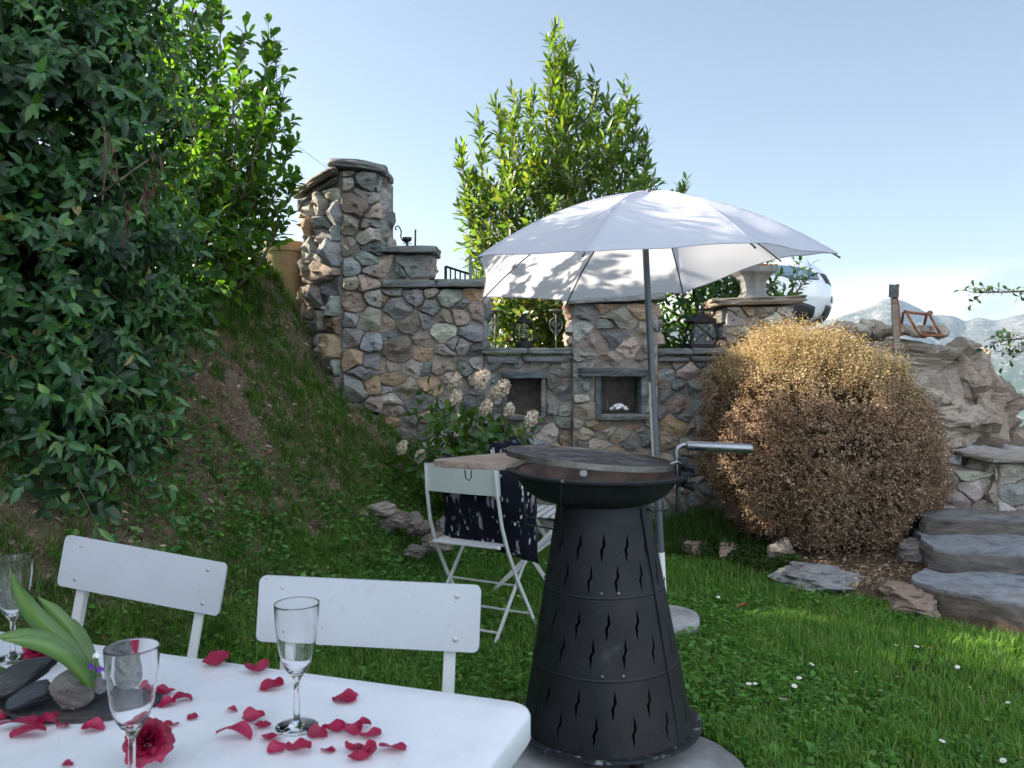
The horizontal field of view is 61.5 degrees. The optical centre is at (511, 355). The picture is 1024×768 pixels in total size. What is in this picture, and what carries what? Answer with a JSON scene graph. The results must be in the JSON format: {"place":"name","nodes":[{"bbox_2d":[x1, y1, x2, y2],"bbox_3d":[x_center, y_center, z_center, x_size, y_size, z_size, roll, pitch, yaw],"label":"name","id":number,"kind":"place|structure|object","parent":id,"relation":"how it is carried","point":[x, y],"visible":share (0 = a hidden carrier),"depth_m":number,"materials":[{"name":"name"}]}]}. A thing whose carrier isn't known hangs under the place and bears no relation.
{"place":"outdoors","nodes":[
{"label":"outdoors","id":0,"kind":"place"},
{"bbox_2d":[0,270,1023,767],"bbox_3d":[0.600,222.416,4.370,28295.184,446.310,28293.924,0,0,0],"label":"ground","id":1,"kind":"structure","parent":0,"point":[232,382],"depth_m":4.36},
{"bbox_2d":[0,0,231,542],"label":"evergreen shrub","id":2,"kind":"object","parent":1,"relation":"on","point":[102,263],"visible":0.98,"depth_m":3.69,"materials":[{"name":"green plant"}]},
{"bbox_2d":[57,535,226,657],"bbox_3d":[-1.065,0.955,2.087,0.470,0.891,0.484,8,1,9],"label":"garden chair","id":3,"kind":"object","parent":1,"relation":"on","point":[172,580],"visible":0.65,"depth_m":2.28,"materials":[{"name":"white paint"}]},
{"bbox_2d":[72,0,305,325],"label":"cherry laurel","id":4,"kind":"object","parent":1,"relation":"on","point":[242,202],"visible":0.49,"depth_m":5.80,"materials":[{"name":"green plant"}]},
{"bbox_2d":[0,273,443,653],"bbox_3d":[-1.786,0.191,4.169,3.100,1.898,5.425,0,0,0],"label":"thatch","id":5,"kind":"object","parent":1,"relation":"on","point":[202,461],"visible":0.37,"depth_m":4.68,"materials":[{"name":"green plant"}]},
{"bbox_2d":[0,236,444,661],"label":"bank grass","id":6,"kind":"structure","parent":1,"relation":"on","point":[312,391],"depth_m":5.15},
{"bbox_2d":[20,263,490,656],"bbox_3d":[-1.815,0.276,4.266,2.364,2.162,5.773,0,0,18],"label":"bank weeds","id":7,"kind":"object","parent":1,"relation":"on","point":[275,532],"visible":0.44,"depth_m":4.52,"materials":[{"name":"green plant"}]},
{"bbox_2d":[0,632,530,767],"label":"garden table","id":8,"kind":"object","parent":1,"relation":"on","point":[432,729],"visible":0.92,"depth_m":1.39,"materials":[{"name":"white paint"}]},
{"bbox_2d":[0,710,11,719],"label":"rose petal","id":9,"kind":"object","parent":8,"relation":"on","point":[2,715],"visible":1,"depth_m":1.42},
{"bbox_2d":[0,553,33,664],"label":"champagne flute","id":10,"kind":"object","parent":8,"relation":"on","point":[20,566],"visible":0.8,"depth_m":1.69,"materials":[{"name":"clear glass"}]},
{"bbox_2d":[0,715,43,726],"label":"rose petal","id":11,"kind":"object","parent":8,"relation":"on","point":[30,720],"visible":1,"depth_m":1.38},
{"bbox_2d":[36,711,57,722],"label":"rose petal","id":12,"kind":"object","parent":11,"relation":"on","point":[47,716],"visible":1,"depth_m":1.39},
{"bbox_2d":[9,725,45,737],"bbox_3d":[-0.760,0.589,1.351,0.054,0.020,0.028,0,0,0],"label":"rose petal","id":13,"kind":"object","parent":8,"relation":"on","point":[20,730],"visible":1,"depth_m":1.34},
{"bbox_2d":[22,647,46,659],"bbox_3d":[-0.899,0.556,1.642,0.070,0.057,0.059,0,0,-28],"label":"rose","id":14,"kind":"object","parent":8,"relation":"on","point":[29,653],"visible":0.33,"depth_m":1.62,"materials":[{"name":"red plant"}]},
{"bbox_2d":[56,722,69,726],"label":"rose petal","id":15,"kind":"object","parent":8,"relation":"on","point":[59,724],"visible":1,"depth_m":1.38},
{"bbox_2d":[60,759,72,765],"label":"rose petal","id":16,"kind":"object","parent":8,"relation":"on","point":[67,762],"visible":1,"depth_m":1.26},
{"bbox_2d":[0,690,162,723],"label":"slate plate","id":17,"kind":"object","parent":8,"relation":"on","point":[97,706],"visible":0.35,"depth_m":1.43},
{"bbox_2d":[0,656,57,697],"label":"stone","id":18,"kind":"object","parent":17,"relation":"on","point":[15,678],"visible":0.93,"depth_m":1.46,"materials":[{"name":"stone"}]},
{"bbox_2d":[6,679,52,710],"bbox_3d":[-0.804,0.567,1.440,0.076,0.043,0.062,0,0,-20],"label":"stone","id":19,"kind":"object","parent":17,"relation":"on","point":[34,694],"visible":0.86,"depth_m":1.43,"materials":[{"name":"stone"}]},
{"bbox_2d":[0,567,103,690],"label":"bulb plant","id":20,"kind":"object","parent":17,"relation":"on","point":[59,634],"visible":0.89,"depth_m":1.44,"materials":[{"name":"green plant"}]},
{"bbox_2d":[48,669,96,709],"bbox_3d":[-0.730,0.557,1.432,0.070,0.063,0.054,0,0,0],"label":"stone","id":21,"kind":"object","parent":17,"relation":"on","point":[67,689],"visible":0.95,"depth_m":1.42,"materials":[{"name":"stone"}]},
{"bbox_2d":[94,676,105,694],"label":"stone","id":22,"kind":"object","parent":17,"relation":"on","point":[100,688],"visible":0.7,"depth_m":1.45,"materials":[{"name":"stone"}]},
{"bbox_2d":[81,717,104,729],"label":"rose petal","id":23,"kind":"object","parent":8,"relation":"on","point":[96,723],"visible":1,"depth_m":1.38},
{"bbox_2d":[103,637,159,767],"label":"champagne flute","id":24,"kind":"object","parent":8,"relation":"on","point":[131,666],"visible":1,"depth_m":1.16,"materials":[{"name":"clear glass"}]},
{"bbox_2d":[122,717,174,767],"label":"rose","id":25,"kind":"object","parent":8,"relation":"on","point":[156,734],"visible":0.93,"depth_m":1.25,"materials":[{"name":"red plant"}]},
{"bbox_2d":[156,684,174,694],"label":"rose petal","id":26,"kind":"object","parent":8,"relation":"on","point":[163,689],"visible":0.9,"depth_m":1.53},
{"bbox_2d":[156,696,175,706],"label":"rose petal","id":27,"kind":"object","parent":8,"relation":"on","point":[165,700],"visible":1,"depth_m":1.48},
{"bbox_2d":[164,720,178,724],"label":"rose petal","id":28,"kind":"object","parent":8,"relation":"on","point":[170,722],"visible":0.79,"depth_m":1.40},
{"bbox_2d":[172,691,192,699],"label":"rose petal","id":29,"kind":"object","parent":8,"relation":"on","point":[178,694],"visible":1,"depth_m":1.48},
{"bbox_2d":[186,712,197,719],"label":"rose petal","id":30,"kind":"object","parent":8,"relation":"on","point":[194,715],"visible":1,"depth_m":1.42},
{"bbox_2d":[202,650,229,665],"bbox_3d":[-0.573,0.581,1.665,0.051,0.034,0.042,0,0,0],"label":"rose petal","id":31,"kind":"object","parent":8,"relation":"on","point":[214,658],"visible":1,"depth_m":1.65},
{"bbox_2d":[227,705,237,710],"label":"rose petal","id":32,"kind":"object","parent":8,"relation":"on","point":[233,707],"visible":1,"depth_m":1.45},
{"bbox_2d":[215,720,252,739],"bbox_3d":[-0.434,0.584,1.346,0.057,0.029,0.032,0,0,0],"label":"rose petal","id":33,"kind":"object","parent":8,"relation":"on","point":[243,727],"visible":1,"depth_m":1.34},
{"bbox_2d":[242,706,264,721],"bbox_3d":[-0.424,0.589,1.409,0.037,0.018,0.032,0,0,0],"label":"rose petal","id":34,"kind":"object","parent":8,"relation":"on","point":[250,714],"visible":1,"depth_m":1.42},
{"bbox_2d":[244,659,268,671],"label":"rose petal","id":35,"kind":"object","parent":8,"relation":"on","point":[262,665],"visible":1,"depth_m":1.63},
{"bbox_2d":[251,720,270,727],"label":"rose petal","id":36,"kind":"object","parent":8,"relation":"on","point":[263,724],"visible":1,"depth_m":1.38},
{"bbox_2d":[259,677,283,690],"bbox_3d":[-0.433,0.590,1.551,0.045,0.016,0.038,0,0,0],"label":"rose petal","id":37,"kind":"object","parent":8,"relation":"on","point":[267,684],"visible":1,"depth_m":1.56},
{"bbox_2d":[261,732,282,739],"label":"rose petal","id":38,"kind":"object","parent":8,"relation":"on","point":[270,736],"visible":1,"depth_m":1.35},
{"bbox_2d":[267,739,285,752],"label":"rose petal","id":39,"kind":"object","parent":8,"relation":"on","point":[274,745],"visible":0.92,"depth_m":1.31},
{"bbox_2d":[274,597,319,735],"bbox_3d":[-0.348,0.499,1.390,0.072,0.200,0.072,0,0,0],"label":"champagne flute","id":40,"kind":"object","parent":8,"relation":"on","point":[296,619],"visible":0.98,"depth_m":1.37,"materials":[{"name":"clear glass"}]},
{"bbox_2d":[285,737,311,750],"bbox_3d":[-0.322,0.588,1.298,0.040,0.021,0.032,0,0,29],"label":"rose petal","id":41,"kind":"object","parent":8,"relation":"on","point":[300,743],"visible":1,"depth_m":1.30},
{"bbox_2d":[306,723,327,737],"bbox_3d":[-0.305,0.590,1.349,0.033,0.016,0.028,0,0,0],"label":"rose petal","id":42,"kind":"object","parent":8,"relation":"on","point":[315,730],"visible":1,"depth_m":1.35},
{"bbox_2d":[321,746,335,751],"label":"rose petal","id":43,"kind":"object","parent":8,"relation":"on","point":[331,749],"visible":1,"depth_m":1.31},
{"bbox_2d":[321,719,345,731],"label":"rose petal","id":44,"kind":"object","parent":8,"relation":"on","point":[335,725],"visible":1,"depth_m":1.36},
{"bbox_2d":[332,688,358,702],"bbox_3d":[-0.291,0.591,1.496,0.047,0.014,0.038,0,0,0],"label":"rose petal","id":45,"kind":"object","parent":8,"relation":"on","point":[348,695],"visible":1,"depth_m":1.50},
{"bbox_2d":[341,720,362,734],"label":"rose petal","id":46,"kind":"object","parent":8,"relation":"on","point":[355,728],"visible":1,"depth_m":1.36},
{"bbox_2d":[345,740,363,750],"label":"rose petal","id":47,"kind":"object","parent":8,"relation":"on","point":[353,747],"visible":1,"depth_m":1.29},
{"bbox_2d":[348,750,371,759],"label":"rose petal","id":48,"kind":"object","parent":8,"relation":"on","point":[358,755],"visible":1,"depth_m":1.27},
{"bbox_2d":[360,739,376,753],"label":"rose petal","id":49,"kind":"object","parent":48,"relation":"on","point":[370,746],"visible":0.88,"depth_m":1.29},
{"bbox_2d":[359,716,370,724],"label":"rose petal","id":50,"kind":"object","parent":8,"relation":"on","point":[364,720],"visible":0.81,"depth_m":1.38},
{"bbox_2d":[359,727,381,736],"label":"rose petal","id":51,"kind":"object","parent":8,"relation":"on","point":[374,731],"visible":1,"depth_m":1.36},
{"bbox_2d":[379,742,406,750],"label":"rose petal","id":52,"kind":"object","parent":8,"relation":"on","point":[400,746],"visible":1,"depth_m":1.30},
{"bbox_2d":[262,240,303,312],"bbox_3d":[-1.843,-0.636,7.000,0.380,0.568,0.380,0,0,0],"label":"flower pot","id":53,"kind":"object","parent":1,"relation":"on","point":[290,253],"visible":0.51,"depth_m":6.86,"materials":[{"name":"ceramic"}]},
{"bbox_2d":[293,158,395,419],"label":"stone pillar","id":54,"kind":"structure","parent":1,"relation":"on","point":[347,215],"depth_m":6.38,"materials":[{"name":"stone"}]},
{"bbox_2d":[356,509,367,521],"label":"rock","id":55,"kind":"object","parent":1,"relation":"on","point":[364,511],"visible":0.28,"depth_m":5.16,"materials":[{"name":"stone"}]},
{"bbox_2d":[256,575,480,692],"bbox_3d":[-0.325,0.916,1.593,0.470,0.891,0.484,2,0,4],"label":"garden chair","id":56,"kind":"object","parent":1,"relation":"on","point":[445,617],"visible":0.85,"depth_m":1.79,"materials":[{"name":"white paint"}]},
{"bbox_2d":[378,515,396,532],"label":"rock","id":57,"kind":"object","parent":1,"relation":"on","point":[386,527],"visible":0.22,"depth_m":5.22,"materials":[{"name":"stone"}]},
{"bbox_2d":[366,501,396,515],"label":"rock","id":58,"kind":"object","parent":57,"relation":"on","point":[387,508],"visible":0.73,"depth_m":5.27,"materials":[{"name":"stone"}]},
{"bbox_2d":[386,510,413,527],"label":"rock","id":59,"kind":"object","parent":57,"relation":"on","point":[399,518],"visible":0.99,"depth_m":5.17,"materials":[{"name":"stone"}]},
{"bbox_2d":[403,544,426,558],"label":"rock","id":60,"kind":"object","parent":1,"relation":"on","point":[416,551],"visible":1,"depth_m":5.02,"materials":[{"name":"stone"}]},
{"bbox_2d":[421,532,453,552],"bbox_3d":[-0.471,1.123,5.150,0.218,0.138,0.189,0,0,41],"label":"rock","id":61,"kind":"object","parent":1,"relation":"on","point":[427,539],"visible":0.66,"depth_m":5.10,"materials":[{"name":"stone"}]},
{"bbox_2d":[407,511,430,537],"bbox_3d":[-0.576,1.032,5.250,0.171,0.156,0.199,0,0,0],"label":"rock","id":62,"kind":"object","parent":61,"relation":"on","point":[419,526],"visible":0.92,"depth_m":5.21,"materials":[{"name":"stone"}]},
{"bbox_2d":[435,516,444,533],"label":"rock","id":63,"kind":"object","parent":1,"relation":"on","point":[439,525],"visible":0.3,"depth_m":5.31,"materials":[{"name":"stone"}]},
{"bbox_2d":[0,264,924,655],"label":"leaf litter","id":64,"kind":"object","parent":1,"relation":"on","point":[834,556],"visible":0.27,"depth_m":5.00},
{"bbox_2d":[389,367,551,523],"bbox_3d":[-0.228,0.703,5.873,1.223,1.257,0.803,0,0,0],"label":"hydrangea","id":65,"kind":"object","parent":1,"relation":"on","point":[455,421],"visible":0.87,"depth_m":5.82,"materials":[{"name":"green plant"}]},
{"bbox_2d":[424,463,536,647],"bbox_3d":[-0.152,0.936,4.226,0.410,0.842,0.444,0,0,28],"label":"folding chair","id":66,"kind":"object","parent":1,"relation":"on","point":[455,480],"visible":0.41,"depth_m":4.08,"materials":[{"name":"white paint"}]},
{"bbox_2d":[442,453,537,563],"bbox_3d":[-0.110,0.736,4.174,0.561,0.521,0.267,0,0,25],"label":"cushion","id":67,"kind":"object","parent":66,"relation":"on","point":[471,517],"visible":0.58,"depth_m":4.07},
{"bbox_2d":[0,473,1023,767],"bbox_3d":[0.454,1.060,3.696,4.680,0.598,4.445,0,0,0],"label":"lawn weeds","id":68,"kind":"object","parent":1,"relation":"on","point":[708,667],"visible":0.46,"depth_m":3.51,"materials":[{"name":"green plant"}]},
{"bbox_2d":[490,447,555,590],"bbox_3d":[0.135,0.941,5.002,0.444,0.842,0.410,0,0,18],"label":"folding chair","id":69,"kind":"object","parent":1,"relation":"on","point":[544,541],"visible":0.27,"depth_m":4.88,"materials":[{"name":"white paint"}]},
{"bbox_2d":[488,435,521,453],"bbox_3d":[-0.014,0.706,5.079,0.176,0.437,0.420,0,0,18],"label":"cushion","id":70,"kind":"object","parent":69,"relation":"on","point":[502,446],"visible":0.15,"depth_m":4.95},
{"bbox_2d":[487,297,566,347],"bbox_3d":[0.225,-0.267,7.406,1.242,0.884,1.010,0,0,0],"label":"laurel shrub","id":71,"kind":"object","parent":1,"relation":"on","point":[507,339],"visible":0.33,"depth_m":7.20,"materials":[{"name":"green plant"}]},
{"bbox_2d":[364,245,725,533],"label":"stone wall","id":72,"kind":"structure","parent":1,"relation":"on","point":[440,331],"depth_m":6.48,"materials":[{"name":"stone"}]},
{"bbox_2d":[387,238,396,245],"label":"stone","id":73,"kind":"object","parent":72,"relation":"on","point":[391,242],"visible":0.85,"depth_m":6.58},
{"bbox_2d":[395,225,411,245],"bbox_3d":[-0.836,-0.918,6.620,0.132,0.180,0.071,0,0,0],"label":"candle holder","id":74,"kind":"object","parent":72,"relation":"on","point":[406,240],"visible":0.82,"depth_m":6.61,"materials":[{"name":"black metal"}]},
{"bbox_2d":[444,265,468,278],"bbox_3d":[-0.422,-0.637,6.651,0.213,0.134,0.016,0,0,12],"label":"railing","id":75,"kind":"object","parent":72,"relation":"on","point":[452,268],"visible":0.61,"depth_m":6.65,"materials":[{"name":"black metal"}]},
{"bbox_2d":[463,255,477,278],"bbox_3d":[-0.318,-0.675,6.599,0.125,0.200,0.026,0,0,9],"label":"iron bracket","id":76,"kind":"object","parent":72,"relation":"on","point":[470,266],"visible":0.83,"depth_m":6.59,"materials":[{"name":"grey"}]},
{"bbox_2d":[491,310,501,354],"bbox_3d":[-0.139,-0.197,7.100,0.120,0.373,0.120,0,0,0],"label":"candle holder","id":77,"kind":"object","parent":72,"relation":"on","point":[494,319],"visible":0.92,"depth_m":7.10,"materials":[{"name":"grey metal"}]},
{"bbox_2d":[513,314,534,347],"bbox_3d":[0.092,-0.194,6.617,0.135,0.262,0.135,0,0,-45],"label":"hurricane lantern","id":78,"kind":"object","parent":72,"relation":"on","point":[523,320],"visible":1,"depth_m":6.59,"materials":[{"name":"black metal"}]},
{"bbox_2d":[681,311,719,347],"bbox_3d":[1.455,-0.204,6.600,0.245,0.289,0.245,0,0,-7],"label":"square lantern","id":79,"kind":"object","parent":72,"relation":"on","point":[702,332],"visible":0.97,"depth_m":6.52,"materials":[{"name":"black metal"}]},
{"bbox_2d":[85,495,1023,767],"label":"grass","id":80,"kind":"structure","parent":1,"relation":"on","point":[985,651],"depth_m":3.70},
{"bbox_2d":[549,310,562,354],"bbox_3d":[0.356,-0.047,6.950,0.120,0.658,0.120,0,0,0],"label":"garden stake","id":81,"kind":"object","parent":1,"relation":"on","point":[556,323],"visible":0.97,"depth_m":6.95,"materials":[{"name":"grey metal"}]},
{"bbox_2d":[450,15,692,347],"bbox_3d":[0.504,-1.419,7.749,2.218,3.374,1.672,0,0,15],"label":"laurel bush","id":82,"kind":"object","parent":1,"relation":"on","point":[537,177],"visible":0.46,"depth_m":7.65,"materials":[{"name":"green plant"}]},
{"bbox_2d":[562,293,665,520],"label":"stone pillar","id":83,"kind":"structure","parent":1,"relation":"on","point":[605,339],"depth_m":6.42,"materials":[{"name":"stone"}]},
{"bbox_2d":[605,399,608,410],"bbox_3d":[0.720,0.372,6.500,0.028,0.092,0.027,0,0,0],"label":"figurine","id":84,"kind":"object","parent":83,"relation":"in","point":[607,406],"visible":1,"depth_m":6.49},
{"bbox_2d":[610,403,628,409],"bbox_3d":[0.805,0.382,6.460,0.143,0.055,0.092,0,0,0],"label":"shell cluster","id":85,"kind":"object","parent":83,"relation":"in","point":[618,406],"visible":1,"depth_m":6.44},
{"bbox_2d":[490,344,744,559],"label":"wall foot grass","id":86,"kind":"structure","parent":1,"relation":"on","point":[703,522],"depth_m":5.96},
{"bbox_2d":[474,188,840,636],"bbox_3d":[0.681,0.265,4.295,1.711,2.210,1.679,0,0,0],"label":"parasol","id":87,"kind":"object","parent":1,"relation":"on","point":[648,242],"visible":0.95,"depth_m":4.25,"materials":[{"name":"fabric"}]},
{"bbox_2d":[489,257,833,343],"bbox_3d":[1.785,-0.939,10.998,4.362,1.698,1.839,0,0,22],"label":"parked car","id":88,"kind":"object","parent":1,"relation":"on","point":[818,293],"visible":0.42,"depth_m":9.71,"materials":[{"name":"white paint"}]},
{"bbox_2d":[681,539,710,556],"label":"edging stone","id":89,"kind":"object","parent":1,"relation":"on","point":[694,545],"visible":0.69,"depth_m":5.70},
{"bbox_2d":[653,260,803,348],"bbox_3d":[1.711,-0.420,7.957,2.047,1.584,1.343,0,0,0],"label":"laurel hedge","id":90,"kind":"object","parent":1,"relation":"on","point":[698,295],"visible":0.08,"depth_m":7.70,"materials":[{"name":"green plant"}]},
{"bbox_2d":[654,518,802,572],"bbox_3d":[1.294,1.262,5.816,0.627,0.174,1.545,0,0,-42],"label":"thyme mat","id":91,"kind":"object","parent":1,"relation":"on","point":[756,547],"visible":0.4,"depth_m":5.54,"materials":[{"name":"green plant"}]},
{"bbox_2d":[718,542,740,558],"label":"edging stone","id":92,"kind":"object","parent":1,"relation":"on","point":[726,550],"visible":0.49,"depth_m":5.55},
{"bbox_2d":[701,295,806,519],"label":"stone pillar","id":93,"kind":"structure","parent":1,"relation":"on","point":[731,315],"depth_m":6.43,"materials":[{"name":"stone"}]},
{"bbox_2d":[732,264,777,296],"bbox_3d":[1.855,-0.571,6.620,0.307,0.252,0.301,0,0,0],"label":"stone urn","id":94,"kind":"object","parent":93,"relation":"on","point":[752,280],"visible":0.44,"depth_m":6.53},
{"bbox_2d":[766,256,820,294],"bbox_3d":[2.136,-0.660,6.553,0.388,0.389,0.250,0,0,0],"label":"laurel sprig","id":95,"kind":"object","parent":93,"relation":"on","point":[803,278],"visible":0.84,"depth_m":6.54,"materials":[{"name":"green plant"}]},
{"bbox_2d":[766,537,795,561],"bbox_3d":[1.721,1.244,5.385,0.198,0.220,0.269,0,0,35],"label":"edging stone","id":96,"kind":"object","parent":1,"relation":"on","point":[781,547],"visible":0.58,"depth_m":5.32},
{"bbox_2d":[767,561,868,592],"bbox_3d":[1.804,1.303,4.974,0.633,0.165,0.334,0,0,27],"label":"edging stone","id":97,"kind":"object","parent":1,"relation":"on","point":[820,577],"visible":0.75,"depth_m":4.95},
{"bbox_2d":[690,308,959,554],"bbox_3d":[2.080,0.457,5.801,1.685,1.555,1.768,0,0,0],"label":"dry round bush","id":98,"kind":"object","parent":1,"relation":"on","point":[872,397],"visible":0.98,"depth_m":5.30,"materials":[{"name":"brown plant"}]},
{"bbox_2d":[895,537,921,563],"bbox_3d":[2.410,1.185,5.186,0.181,0.148,0.335,0,0,21],"label":"edging stone","id":99,"kind":"object","parent":1,"relation":"on","point":[907,551],"visible":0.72,"depth_m":5.07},
{"bbox_2d":[877,580,940,621],"bbox_3d":[2.098,1.319,4.564,0.284,0.193,0.490,0,0,11],"label":"edging stone","id":100,"kind":"object","parent":1,"relation":"on","point":[909,597],"visible":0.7,"depth_m":4.46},
{"bbox_2d":[798,336,1023,464],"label":"rock outcrop","id":101,"kind":"object","parent":1,"relation":"on","point":[978,398],"visible":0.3,"depth_m":7.04,"materials":[{"name":"stone"}]},
{"bbox_2d":[820,318,949,341],"bbox_3d":[3.059,-0.217,7.149,1.051,0.196,0.367,0,0,0],"label":"dry stone course","id":102,"kind":"object","parent":101,"relation":"on","point":[875,330],"visible":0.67,"depth_m":7.04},
{"bbox_2d":[889,284,901,348],"bbox_3d":[3.082,-0.317,6.929,0.105,0.527,0.070,0,0,0],"label":"lantern on wooden post","id":103,"kind":"object","parent":101,"relation":"on","point":[895,311],"visible":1,"depth_m":6.94,"materials":[{"name":"brown wood"}]},
{"bbox_2d":[901,310,944,337],"bbox_3d":[3.306,-0.257,7.044,0.310,0.233,0.328,0,0,0],"label":"rusty trestle","id":104,"kind":"object","parent":101,"relation":"on","point":[923,335],"visible":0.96,"depth_m":6.91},
{"bbox_2d":[908,568,1023,628],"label":"stone step","id":105,"kind":"object","parent":1,"relation":"on","point":[993,596],"visible":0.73,"depth_m":4.42,"materials":[{"name":"stone"}]},
{"bbox_2d":[911,529,1023,574],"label":"stone step","id":106,"kind":"object","parent":1,"relation":"on","point":[963,553],"visible":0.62,"depth_m":4.83,"materials":[{"name":"stone"}]},
{"bbox_2d":[914,508,1023,535],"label":"stone step","id":107,"kind":"object","parent":1,"relation":"on","point":[973,521],"visible":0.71,"depth_m":5.25,"materials":[{"name":"stone"}]},
{"bbox_2d":[915,449,1023,510],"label":"wall","id":108,"kind":"structure","parent":1,"relation":"on","point":[992,479],"depth_m":5.58,"materials":[{"name":"stone"}]},
{"bbox_2d":[953,279,1023,372],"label":"tree","id":109,"kind":"object","parent":1,"relation":"on","point":[1008,336],"visible":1,"depth_m":4.00,"materials":[{"name":"green plant"}]},
{"bbox_2d":[1000,758,1006,765],"bbox_3d":[1.586,1.323,2.767,0.025,0.058,0.024,-13,13,34],"label":"daisy","id":110,"kind":"object","parent":1,"relation":"on","point":[1003,760],"visible":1,"depth_m":2.76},
{"bbox_2d":[38,0,1023,320],"label":"sky","id":111,"kind":"structure","parent":0,"point":[886,134],"materials":[{"name":"blue"}]},
{"bbox_2d":[512,736,744,767],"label":"paving","id":112,"kind":"structure","parent":0,"point":[701,752],"depth_m":2.82,"materials":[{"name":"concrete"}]},
{"bbox_2d":[434,441,752,767],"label":"grill","id":113,"kind":"object","parent":112,"relation":"on","point":[606,685],"visible":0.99,"depth_m":2.82,"materials":[{"name":"metal"}]},
{"bbox_2d":[490,299,1023,426],"bbox_3d":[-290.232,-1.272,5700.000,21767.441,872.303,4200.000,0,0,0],"label":"mountains","id":114,"kind":"structure","parent":0,"point":[979,330],"depth_m":6103.56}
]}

